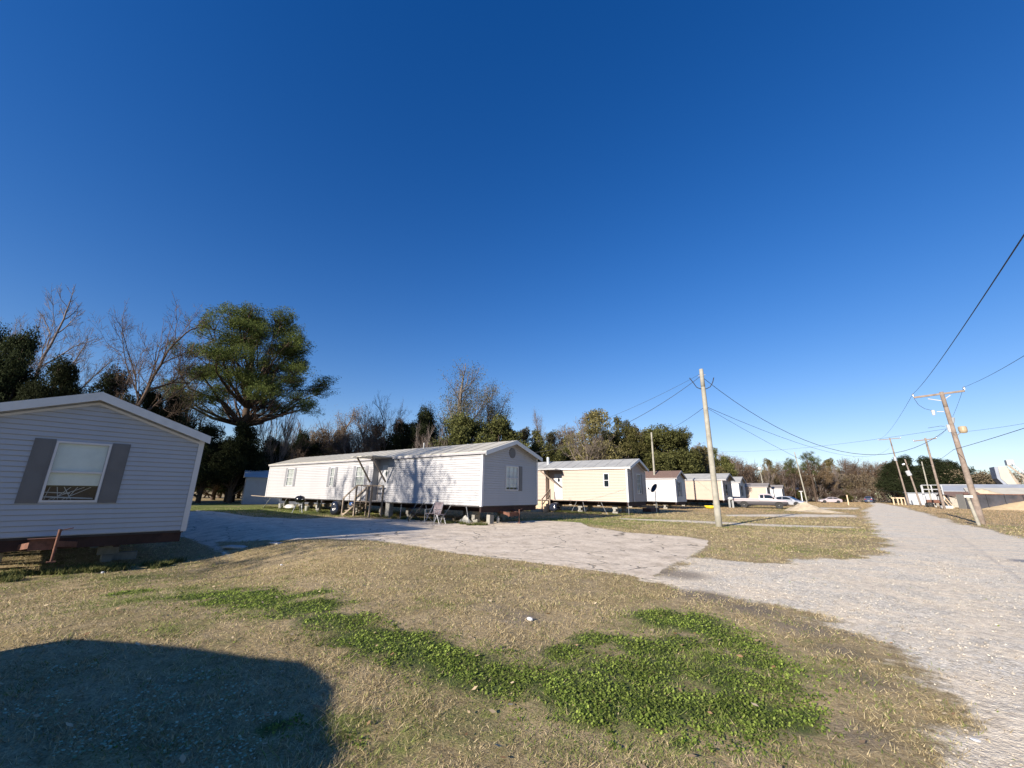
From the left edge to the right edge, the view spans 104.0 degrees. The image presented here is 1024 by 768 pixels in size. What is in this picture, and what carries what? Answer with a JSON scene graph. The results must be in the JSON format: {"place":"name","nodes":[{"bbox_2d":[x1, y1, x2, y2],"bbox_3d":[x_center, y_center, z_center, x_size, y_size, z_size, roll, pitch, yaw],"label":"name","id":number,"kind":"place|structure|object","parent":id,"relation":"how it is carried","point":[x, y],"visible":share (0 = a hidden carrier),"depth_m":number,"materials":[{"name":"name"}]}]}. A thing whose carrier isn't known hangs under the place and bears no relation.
{"place":"outdoors","nodes":[
{"label":"outdoors","id":0,"kind":"place"},
{"bbox_2d":[180,510,709,578],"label":"concrete driveway","id":1,"kind":"structure","parent":0,"point":[572,544],"depth_m":13.48,"materials":[{"name":"grey concrete"}]},
{"bbox_2d":[424,502,443,522],"bbox_3d":[-3.758,6.225,19.363,0.628,0.966,0.724,-7,-17,28],"label":"camp chair","id":2,"kind":"object","parent":1,"relation":"on","point":[438,507],"visible":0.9,"depth_m":19.54,"materials":[{"name":"pink"}]},
{"bbox_2d":[0,491,1023,767],"bbox_3d":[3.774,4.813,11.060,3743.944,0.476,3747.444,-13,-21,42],"label":"ground","id":3,"kind":"structure","parent":0,"point":[502,723],"depth_m":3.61,"materials":[{"name":"beige plant"}]},
{"bbox_2d":[0,325,48,402],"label":"evergreen tree","id":4,"kind":"object","parent":3,"relation":"on","point":[17,354],"visible":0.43,"depth_m":31.95,"materials":[{"name":"green plant"}]},
{"bbox_2d":[13,353,91,400],"bbox_3d":[-35.549,3.372,30.216,5.427,12.105,5.726,-4,-16,17],"label":"evergreen tree","id":5,"kind":"object","parent":3,"relation":"on","point":[63,379],"visible":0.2,"depth_m":30.65,"materials":[{"name":"green plant"}]},
{"bbox_2d":[0,283,117,392],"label":"bare tree","id":6,"kind":"object","parent":3,"relation":"on","point":[42,360],"visible":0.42,"depth_m":41.36,"materials":[{"name":"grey plant"}]},
{"bbox_2d":[0,392,210,562],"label":"mobile home","id":7,"kind":"object","parent":3,"relation":"on","point":[106,474],"visible":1,"depth_m":9.67,"materials":[{"name":"white plastic"}]},
{"bbox_2d":[38,441,112,501],"bbox_3d":[-10.345,2.092,9.516,0.195,1.380,0.930,-12,-20,40],"label":"window","id":8,"kind":"structure","parent":7,"relation":"in","point":[76,471],"depth_m":9.49,"materials":[{"name":"white glass"}]},
{"bbox_2d":[85,363,140,406],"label":"evergreen tree","id":9,"kind":"object","parent":3,"relation":"on","point":[106,385],"visible":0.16,"depth_m":40.25,"materials":[{"name":"green plant"}]},
{"bbox_2d":[112,550,137,559],"bbox_3d":[-10.619,4.678,10.906,0.580,0.200,0.200,13,-19,-38],"label":"concrete block","id":10,"kind":"object","parent":3,"relation":"on","point":[121,555],"depth_m":10.88,"materials":[{"name":"grey concrete"}]},
{"bbox_2d":[0,662,285,767],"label":"creeping weeds","id":11,"kind":"object","parent":3,"relation":"on","point":[168,728],"visible":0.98,"depth_m":2.66,"materials":[{"name":"green plant"}]},
{"bbox_2d":[80,291,214,422],"bbox_3d":[-33.510,1.040,36.430,6.776,19.968,9.515,-6,-17,25],"label":"bare tree","id":12,"kind":"object","parent":3,"relation":"on","point":[155,372],"visible":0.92,"depth_m":37.31,"materials":[{"name":"brown plant"}]},
{"bbox_2d":[134,385,173,418],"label":"evergreen tree","id":13,"kind":"object","parent":3,"relation":"on","point":[150,397],"visible":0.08,"depth_m":37.89,"materials":[{"name":"green plant"}]},
{"bbox_2d":[162,388,199,429],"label":"evergreen tree","id":14,"kind":"object","parent":3,"relation":"on","point":[193,426],"visible":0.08,"depth_m":39.51,"materials":[{"name":"green plant"}]},
{"bbox_2d":[158,368,227,439],"bbox_3d":[-33.367,5.092,40.996,6.698,14.368,7.457,5,-16,-15],"label":"tree","id":15,"kind":"object","parent":3,"relation":"on","point":[200,414],"visible":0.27,"depth_m":40.69,"materials":[{"name":"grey plant"}]},
{"bbox_2d":[194,478,222,499],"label":"evergreen tree","id":16,"kind":"object","parent":3,"relation":"on","point":[215,488],"visible":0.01,"depth_m":49.48,"materials":[{"name":"green plant"}]},
{"bbox_2d":[193,421,236,502],"bbox_3d":[-31.072,7.929,40.364,6.830,8.519,6.474,7,-16,-21],"label":"evergreen tree","id":17,"kind":"object","parent":3,"relation":"on","point":[208,450],"visible":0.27,"depth_m":39.75,"materials":[{"name":"green plant"}]},
{"bbox_2d":[199,420,270,502],"bbox_3d":[-28.884,8.166,41.869,6.844,8.932,7.220,-4,-16,18],"label":"evergreen tree","id":18,"kind":"object","parent":3,"relation":"on","point":[244,453],"visible":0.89,"depth_m":40.89,"materials":[{"name":"green plant"}]},
{"bbox_2d":[143,300,341,501],"bbox_3d":[-31.085,1.946,46.825,19.378,23.784,18.892,4,-16,-13],"label":"pine tree","id":19,"kind":"object","parent":3,"relation":"on","point":[268,382],"visible":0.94,"depth_m":45.23,"materials":[{"name":"green plant"}]},
{"bbox_2d":[243,436,290,483],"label":"evergreen tree","id":20,"kind":"object","parent":3,"relation":"on","point":[277,450],"visible":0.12,"depth_m":49.03,"materials":[{"name":"green plant"}]},
{"bbox_2d":[256,396,300,467],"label":"bare tree","id":21,"kind":"object","parent":3,"relation":"on","point":[288,431],"visible":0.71,"depth_m":47.80,"materials":[{"name":"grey plant"}]},
{"bbox_2d":[241,470,330,503],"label":"storage shed","id":22,"kind":"structure","parent":3,"relation":"on","point":[255,482],"depth_m":38.79,"materials":[{"name":"white metal"}]},
{"bbox_2d":[286,429,312,459],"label":"evergreen tree","id":23,"kind":"object","parent":3,"relation":"on","point":[302,434],"visible":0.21,"depth_m":57.47,"materials":[{"name":"green plant"}]},
{"bbox_2d":[287,436,318,459],"bbox_3d":[-28.139,11.655,55.690,7.417,9.308,8.280,0,-15,1],"label":"bush","id":24,"kind":"object","parent":3,"relation":"on","point":[301,455],"visible":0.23,"depth_m":54.73,"materials":[{"name":"brown plant"}]},
{"bbox_2d":[290,439,328,457],"bbox_3d":[-30.043,12.705,59.152,12.442,9.157,11.793,1,-15,-1],"label":"bush","id":25,"kind":"object","parent":3,"relation":"on","point":[316,447],"visible":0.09,"depth_m":58.09,"materials":[{"name":"brown plant"}]},
{"bbox_2d":[0,506,632,582],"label":"weeds","id":26,"kind":"object","parent":3,"relation":"on","point":[16,574],"visible":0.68,"depth_m":9.54,"materials":[{"name":"green plant"}]},
{"bbox_2d":[311,421,353,452],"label":"tree","id":27,"kind":"object","parent":3,"relation":"on","point":[321,440],"visible":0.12,"depth_m":61.35,"materials":[{"name":"brown plant"}]},
{"bbox_2d":[330,501,341,514],"bbox_3d":[-10.577,7.470,24.096,0.626,0.817,0.677,2,-15,-3],"label":"trash bag","id":28,"kind":"object","parent":3,"relation":"on","point":[336,507],"visible":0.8,"depth_m":23.87,"materials":[{"name":"black plastic"}]},
{"bbox_2d":[317,433,354,455],"bbox_3d":[-25.399,11.611,56.382,8.280,9.858,7.417,-5,-16,22],"label":"bush","id":29,"kind":"object","parent":3,"relation":"on","point":[324,451],"visible":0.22,"depth_m":55.67,"materials":[{"name":"brown plant"}]},
{"bbox_2d":[310,433,370,454],"bbox_3d":[-23.510,11.497,55.395,8.577,9.684,9.684,9,-17,-28],"label":"bush","id":30,"kind":"object","parent":3,"relation":"on","point":[345,445],"visible":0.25,"depth_m":55.19,"materials":[{"name":"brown plant"}]},
{"bbox_2d":[320,404,365,447],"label":"tree","id":31,"kind":"object","parent":3,"relation":"on","point":[339,426],"visible":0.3,"depth_m":64.34,"materials":[{"name":"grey plant"}]},
{"bbox_2d":[338,407,381,451],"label":"tree","id":32,"kind":"object","parent":3,"relation":"on","point":[360,427],"visible":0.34,"depth_m":61.91,"materials":[{"name":"brown plant"}]},
{"bbox_2d":[341,485,383,517],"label":"porch steps","id":33,"kind":"structure","parent":3,"relation":"on","point":[353,506],"depth_m":23.32,"materials":[{"name":"brown wood"}]},
{"bbox_2d":[348,406,382,451],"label":"bare tree","id":34,"kind":"object","parent":3,"relation":"on","point":[364,441],"visible":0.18,"depth_m":61.52,"materials":[{"name":"brown plant"}]},
{"bbox_2d":[346,431,390,453],"bbox_3d":[-18.823,11.337,55.549,8.577,10.238,9.684,-4,-16,19],"label":"bush","id":35,"kind":"object","parent":3,"relation":"on","point":[361,450],"visible":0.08,"depth_m":54.07,"materials":[{"name":"brown plant"}]},
{"bbox_2d":[360,390,411,451],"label":"bare tree","id":36,"kind":"object","parent":3,"relation":"on","point":[384,432],"visible":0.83,"depth_m":54.15,"materials":[{"name":"brown plant"}]},
{"bbox_2d":[381,416,412,450],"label":"evergreen tree","id":37,"kind":"object","parent":3,"relation":"on","point":[401,443],"visible":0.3,"depth_m":54.74,"materials":[{"name":"green plant"}]},
{"bbox_2d":[263,440,542,522],"bbox_3d":[-9.414,6.420,26.875,24.050,4.422,6.228,-10,-19,36],"label":"mobile home","id":38,"kind":"object","parent":3,"relation":"on","point":[500,478],"visible":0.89,"depth_m":22.01,"materials":[{"name":"white plastic"}]},
{"bbox_2d":[354,466,365,486],"bbox_3d":[-9.437,5.767,24.958,1.000,1.240,0.135,-10,-19,36],"label":"window","id":39,"kind":"structure","parent":38,"relation":"in","point":[359,476],"depth_m":25.03,"materials":[{"name":"white glass"}]},
{"bbox_2d":[380,465,387,499],"bbox_3d":[-7.510,5.857,23.786,0.860,2.030,0.120,-10,-19,36],"label":"door","id":40,"kind":"structure","parent":38,"relation":"in","point":[385,467],"depth_m":23.92,"materials":[{"name":"white glass"}]},
{"bbox_2d":[505,466,518,490],"bbox_3d":[-0.053,4.891,20.767,0.195,1.220,1.080,-10,-19,36],"label":"window","id":41,"kind":"structure","parent":38,"relation":"in","point":[512,472],"depth_m":20.82,"materials":[{"name":"white glass"}]},
{"bbox_2d":[406,406,441,448],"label":"evergreen tree","id":42,"kind":"object","parent":3,"relation":"on","point":[424,418],"visible":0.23,"depth_m":56.47,"materials":[{"name":"green plant"}]},
{"bbox_2d":[412,424,447,447],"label":"bare tree","id":43,"kind":"object","parent":3,"relation":"on","point":[418,444],"visible":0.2,"depth_m":46.80,"materials":[{"name":"brown plant"}]},
{"bbox_2d":[408,358,512,442],"bbox_3d":[-7.947,6.865,60.791,14.232,22.232,14.638,11,-18,-34],"label":"tree","id":44,"kind":"object","parent":3,"relation":"on","point":[460,404],"visible":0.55,"depth_m":60.20,"materials":[{"name":"grey plant"}]},
{"bbox_2d":[429,411,495,446],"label":"evergreen tree","id":45,"kind":"object","parent":3,"relation":"on","point":[463,430],"visible":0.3,"depth_m":50.47,"materials":[{"name":"green plant"}]},
{"bbox_2d":[0,521,954,767],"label":"fallen leaves","id":46,"kind":"object","parent":3,"relation":"on","point":[182,758],"visible":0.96,"depth_m":3.11,"materials":[{"name":"brown plant"}]},
{"bbox_2d":[466,379,516,443],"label":"tree","id":47,"kind":"object","parent":3,"relation":"on","point":[491,414],"visible":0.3,"depth_m":64.21,"materials":[{"name":"brown plant"}]},
{"bbox_2d":[480,413,531,448],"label":"evergreen tree","id":48,"kind":"object","parent":3,"relation":"on","point":[497,429],"visible":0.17,"depth_m":53.07,"materials":[{"name":"green plant"}]},
{"bbox_2d":[26,556,1014,764],"bbox_3d":[0.076,3.278,5.785,12.785,0.410,14.106,-13,-21,42],"label":"clover","id":49,"kind":"object","parent":3,"relation":"on","point":[627,699],"visible":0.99,"depth_m":3.43,"materials":[{"name":"green plant"}]},
{"bbox_2d":[531,489,550,511],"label":"porch steps","id":50,"kind":"structure","parent":3,"relation":"on","point":[542,506],"depth_m":32.14,"materials":[{"name":"brown wood"}]},
{"bbox_2d":[520,429,565,461],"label":"evergreen tree","id":51,"kind":"object","parent":3,"relation":"on","point":[551,455],"visible":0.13,"depth_m":56.87,"materials":[{"name":"green plant"}]},
{"bbox_2d":[538,429,562,459],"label":"tree","id":52,"kind":"object","parent":3,"relation":"on","point":[550,435],"visible":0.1,"depth_m":76.16,"materials":[{"name":"green plant"}]},
{"bbox_2d":[551,424,580,453],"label":"tree","id":53,"kind":"object","parent":3,"relation":"on","point":[564,433],"visible":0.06,"depth_m":73.64,"materials":[{"name":"brown plant"}]},
{"bbox_2d":[555,437,580,460],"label":"evergreen tree","id":54,"kind":"object","parent":3,"relation":"on","point":[563,453],"visible":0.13,"depth_m":63.84,"materials":[{"name":"green plant"}]},
{"bbox_2d":[558,414,617,460],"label":"bare tree","id":55,"kind":"object","parent":3,"relation":"on","point":[575,448],"visible":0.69,"depth_m":59.11,"materials":[{"name":"brown plant"}]},
{"bbox_2d":[538,457,648,513],"bbox_3d":[1.311,9.030,36.186,20.462,4.534,5.470,-10,-18,35],"label":"mobile home","id":56,"kind":"object","parent":3,"relation":"on","point":[614,483],"visible":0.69,"depth_m":31.48,"materials":[{"name":"beige"}]},
{"bbox_2d":[554,474,561,498],"bbox_3d":[3.896,8.494,33.106,0.860,2.030,0.062,-10,-18,35],"label":"door","id":57,"kind":"structure","parent":56,"relation":"in","point":[557,477],"depth_m":33.13,"materials":[{"name":"white metal"}]},
{"bbox_2d":[561,408,631,460],"bbox_3d":[13.212,11.280,63.215,12.817,15.852,12.281,15,-21,-42],"label":"tree","id":58,"kind":"object","parent":3,"relation":"on","point":[594,418],"visible":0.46,"depth_m":62.37,"materials":[{"name":"green plant"}]},
{"bbox_2d":[206,469,1023,502],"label":"distant wood","id":59,"kind":"object","parent":3,"relation":"on","point":[1018,478],"visible":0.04,"depth_m":126.47,"materials":[{"name":"green plant"}]},
{"bbox_2d":[600,416,636,445],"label":"tree","id":60,"kind":"object","parent":3,"relation":"on","point":[620,433],"visible":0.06,"depth_m":72.37,"materials":[{"name":"green plant"}]},
{"bbox_2d":[569,471,686,508],"bbox_3d":[11.152,12.733,48.442,18.412,4.059,3.660,-11,-19,37],"label":"mobile home","id":61,"kind":"object","parent":3,"relation":"on","point":[670,490],"visible":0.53,"depth_m":42.89,"materials":[{"name":"white"}]},
{"bbox_2d":[607,420,652,470],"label":"evergreen tree","id":62,"kind":"object","parent":3,"relation":"on","point":[632,440],"visible":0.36,"depth_m":65.53,"materials":[{"name":"green plant"}]},
{"bbox_2d":[637,423,704,473],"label":"evergreen tree","id":63,"kind":"object","parent":3,"relation":"on","point":[674,460],"visible":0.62,"depth_m":64.44,"materials":[{"name":"green plant"}]},
{"bbox_2d":[661,426,704,503],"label":"evergreen tree","id":64,"kind":"object","parent":3,"relation":"on","point":[684,440],"visible":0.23,"depth_m":68.62,"materials":[{"name":"green plant"}]},
{"bbox_2d":[653,473,734,506],"bbox_3d":[21.206,15.160,57.350,18.662,4.306,4.660,-12,-20,39],"label":"mobile home","id":65,"kind":"object","parent":3,"relation":"on","point":[698,487],"visible":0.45,"depth_m":52.01,"materials":[{"name":"beige"}]},
{"bbox_2d":[689,369,722,526],"bbox_3d":[10.194,3.178,20.658,1.233,8.253,0.302,-1,-15,5],"label":"utility pole","id":66,"kind":"object","parent":3,"relation":"on","point":[716,505],"visible":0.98,"depth_m":20.43,"materials":[{"name":"brown wood"}]},
{"bbox_2d":[705,379,946,454],"bbox_3d":[19.727,2.334,23.961,19.762,3.646,0.025,5,-16,-17],"label":"cable","id":67,"kind":"object","parent":66,"relation":"attached to","point":[820,445],"visible":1,"depth_m":23.08,"materials":[{"name":"black rubber"}]},
{"bbox_2d":[695,445,726,502],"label":"tree","id":68,"kind":"object","parent":3,"relation":"on","point":[704,452],"visible":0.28,"depth_m":74.43,"materials":[{"name":"green plant"}]},
{"bbox_2d":[693,477,746,505],"bbox_3d":[27.357,17.332,64.957,18.462,4.256,4.460,-11,-19,38],"label":"mobile home","id":69,"kind":"object","parent":3,"relation":"on","point":[738,487],"visible":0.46,"depth_m":58.66,"materials":[{"name":"white"}]},
{"bbox_2d":[708,448,738,476],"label":"tree","id":70,"kind":"object","parent":3,"relation":"on","point":[725,464],"visible":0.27,"depth_m":84.29,"materials":[{"name":"green plant"}]},
{"bbox_2d":[744,483,770,497],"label":"mobile home","id":71,"kind":"object","parent":3,"relation":"on","point":[753,490],"visible":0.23,"depth_m":87.74,"materials":[{"name":"beige"}]},
{"bbox_2d":[734,493,789,508],"bbox_3d":[31.270,14.694,50.354,5.950,1.790,2.200,-9,-18,32],"label":"pickup truck","id":72,"kind":"object","parent":3,"relation":"on","point":[766,499],"visible":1,"depth_m":49.50,"materials":[{"name":"white paint"}]},
{"bbox_2d":[759,458,788,489],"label":"tree","id":73,"kind":"object","parent":3,"relation":"on","point":[768,462],"visible":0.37,"depth_m":123.84,"materials":[{"name":"brown plant"}]},
{"bbox_2d":[770,485,784,496],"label":"mobile home","id":74,"kind":"object","parent":3,"relation":"on","point":[776,490],"visible":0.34,"depth_m":100.36,"materials":[{"name":"white"}]},
{"bbox_2d":[769,461,799,490],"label":"tree","id":75,"kind":"object","parent":3,"relation":"on","point":[783,478],"visible":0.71,"depth_m":120.77,"materials":[{"name":"brown plant"}]},
{"bbox_2d":[783,457,799,498],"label":"pine tree","id":76,"kind":"object","parent":3,"relation":"on","point":[789,462],"visible":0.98,"depth_m":113.66,"materials":[{"name":"green plant"}]},
{"bbox_2d":[562,501,1023,526],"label":"distant grass","id":77,"kind":"structure","parent":3,"relation":"on","point":[866,506],"depth_m":45.41,"materials":[{"name":"beige plant"}]},
{"bbox_2d":[785,501,821,510],"bbox_3d":[31.005,12.918,42.245,2.530,1.044,4.600,7,-16,-22],"label":"sand heap","id":78,"kind":"object","parent":3,"relation":"on","point":[804,505],"visible":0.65,"depth_m":41.95,"materials":[{"name":"beige sand"}]},
{"bbox_2d":[790,467,817,500],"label":"tree","id":79,"kind":"object","parent":3,"relation":"on","point":[808,479],"visible":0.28,"depth_m":129.45,"materials":[{"name":"brown plant"}]},
{"bbox_2d":[799,451,822,501],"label":"pine tree","id":80,"kind":"object","parent":3,"relation":"on","point":[811,459],"visible":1,"depth_m":113.55,"materials":[{"name":"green plant"}]},
{"bbox_2d":[803,463,837,498],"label":"tree","id":81,"kind":"object","parent":3,"relation":"on","point":[827,480],"visible":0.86,"depth_m":127.49,"materials":[{"name":"brown plant"}]},
{"bbox_2d":[813,458,852,493],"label":"tree","id":82,"kind":"object","parent":3,"relation":"on","point":[829,462],"visible":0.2,"depth_m":139.42,"materials":[{"name":"brown plant"}]},
{"bbox_2d":[834,456,869,491],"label":"tree","id":83,"kind":"object","parent":3,"relation":"on","point":[845,464],"visible":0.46,"depth_m":137.40,"materials":[{"name":"brown plant"}]},
{"bbox_2d":[839,461,869,501],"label":"tree","id":84,"kind":"object","parent":3,"relation":"on","point":[865,485],"visible":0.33,"depth_m":136.91,"materials":[{"name":"brown plant"}]},
{"bbox_2d":[860,461,885,491],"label":"tree","id":85,"kind":"object","parent":3,"relation":"on","point":[872,471],"visible":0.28,"depth_m":149.75,"materials":[{"name":"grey plant"}]},
{"bbox_2d":[878,437,909,505],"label":"utility pole","id":86,"kind":"object","parent":3,"relation":"on","point":[894,458],"visible":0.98,"depth_m":83.83,"materials":[{"name":"brown wood"}]},
{"bbox_2d":[874,461,925,502],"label":"evergreen tree","id":87,"kind":"object","parent":3,"relation":"on","point":[889,479],"visible":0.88,"depth_m":112.16,"materials":[{"name":"green plant"}]},
{"bbox_2d":[879,454,941,492],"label":"evergreen tree","id":88,"kind":"object","parent":3,"relation":"on","point":[914,469],"visible":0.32,"depth_m":113.84,"materials":[{"name":"green plant"}]},
{"bbox_2d":[904,493,938,504],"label":"container","id":89,"kind":"object","parent":3,"relation":"on","point":[912,499],"visible":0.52,"depth_m":91.10,"materials":[{"name":"white metal"}]},
{"bbox_2d":[913,438,945,509],"bbox_3d":[60.692,12.846,57.622,2.554,10.412,0.320,-13,-21,42],"label":"utility pole","id":90,"kind":"object","parent":3,"relation":"on","point":[937,482],"visible":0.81,"depth_m":57.45,"materials":[{"name":"brown wood"}]},
{"bbox_2d":[925,494,951,506],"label":"tractor","id":91,"kind":"object","parent":3,"relation":"on","point":[928,503],"visible":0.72,"depth_m":69.58,"materials":[{"name":"metal"}]},
{"bbox_2d":[915,455,965,492],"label":"evergreen tree","id":92,"kind":"object","parent":3,"relation":"on","point":[939,466],"visible":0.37,"depth_m":116.73,"materials":[{"name":"green plant"}]},
{"bbox_2d":[912,386,985,523],"bbox_3d":[29.135,4.673,26.314,2.589,8.895,0.410,-13,-21,42],"label":"utility pole","id":93,"kind":"object","parent":3,"relation":"on","point":[965,469],"visible":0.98,"depth_m":26.19,"materials":[{"name":"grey wood"}]},
{"bbox_2d":[913,234,1023,393],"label":"cable","id":94,"kind":"object","parent":93,"relation":"attached to","point":[1018,243],"visible":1,"depth_m":6.44,"materials":[{"name":"black rubber"}]},
{"bbox_2d":[937,491,979,506],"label":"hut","id":95,"kind":"object","parent":3,"relation":"on","point":[952,497],"visible":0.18,"depth_m":72.04,"materials":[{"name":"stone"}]},
{"bbox_2d":[941,459,981,483],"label":"evergreen tree","id":96,"kind":"object","parent":3,"relation":"on","point":[950,462],"visible":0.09,"depth_m":121.38,"materials":[{"name":"green plant"}]},
{"bbox_2d":[963,495,980,525],"bbox_3d":[27.293,7.509,23.713,0.386,1.740,0.230,-13,-21,42],"label":"stub post","id":97,"kind":"object","parent":3,"relation":"on","point":[973,511],"visible":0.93,"depth_m":23.69,"materials":[{"name":"brown wood"}]},
{"bbox_2d":[937,484,1023,491],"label":"metal shed","id":98,"kind":"structure","parent":3,"relation":"on","point":[950,487],"depth_m":85.43,"materials":[{"name":"white metal"}]},
{"bbox_2d":[956,494,1023,508],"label":"storage bin","id":99,"kind":"object","parent":3,"relation":"on","point":[988,500],"visible":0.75,"depth_m":59.48,"materials":[{"name":"metal"}]},
{"bbox_2d":[963,488,1023,493],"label":"metal shed","id":100,"kind":"structure","parent":3,"relation":"on","point":[1010,490],"depth_m":80.41,"materials":[{"name":"white metal"}]},
{"bbox_2d":[983,501,1023,510],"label":"sand pile","id":101,"kind":"object","parent":3,"relation":"on","point":[1017,506],"visible":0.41,"depth_m":57.99,"materials":[{"name":"beige sand"}]},
{"bbox_2d":[989,466,1020,483],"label":"hopper","id":102,"kind":"object","parent":3,"relation":"on","point":[1002,475],"visible":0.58,"depth_m":93.38,"materials":[{"name":"beige paint"}]},
{"bbox_2d":[0,0,1023,497],"label":"sky","id":103,"kind":"structure","parent":0,"point":[802,206],"materials":[{"name":"blue"}]},
{"bbox_2d":[238,503,1023,767],"bbox_3d":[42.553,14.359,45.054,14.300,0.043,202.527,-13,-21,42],"label":"gravel road","id":104,"kind":"structure","parent":0,"point":[910,532],"depth_m":6.28,"materials":[{"name":"grey gravel"}]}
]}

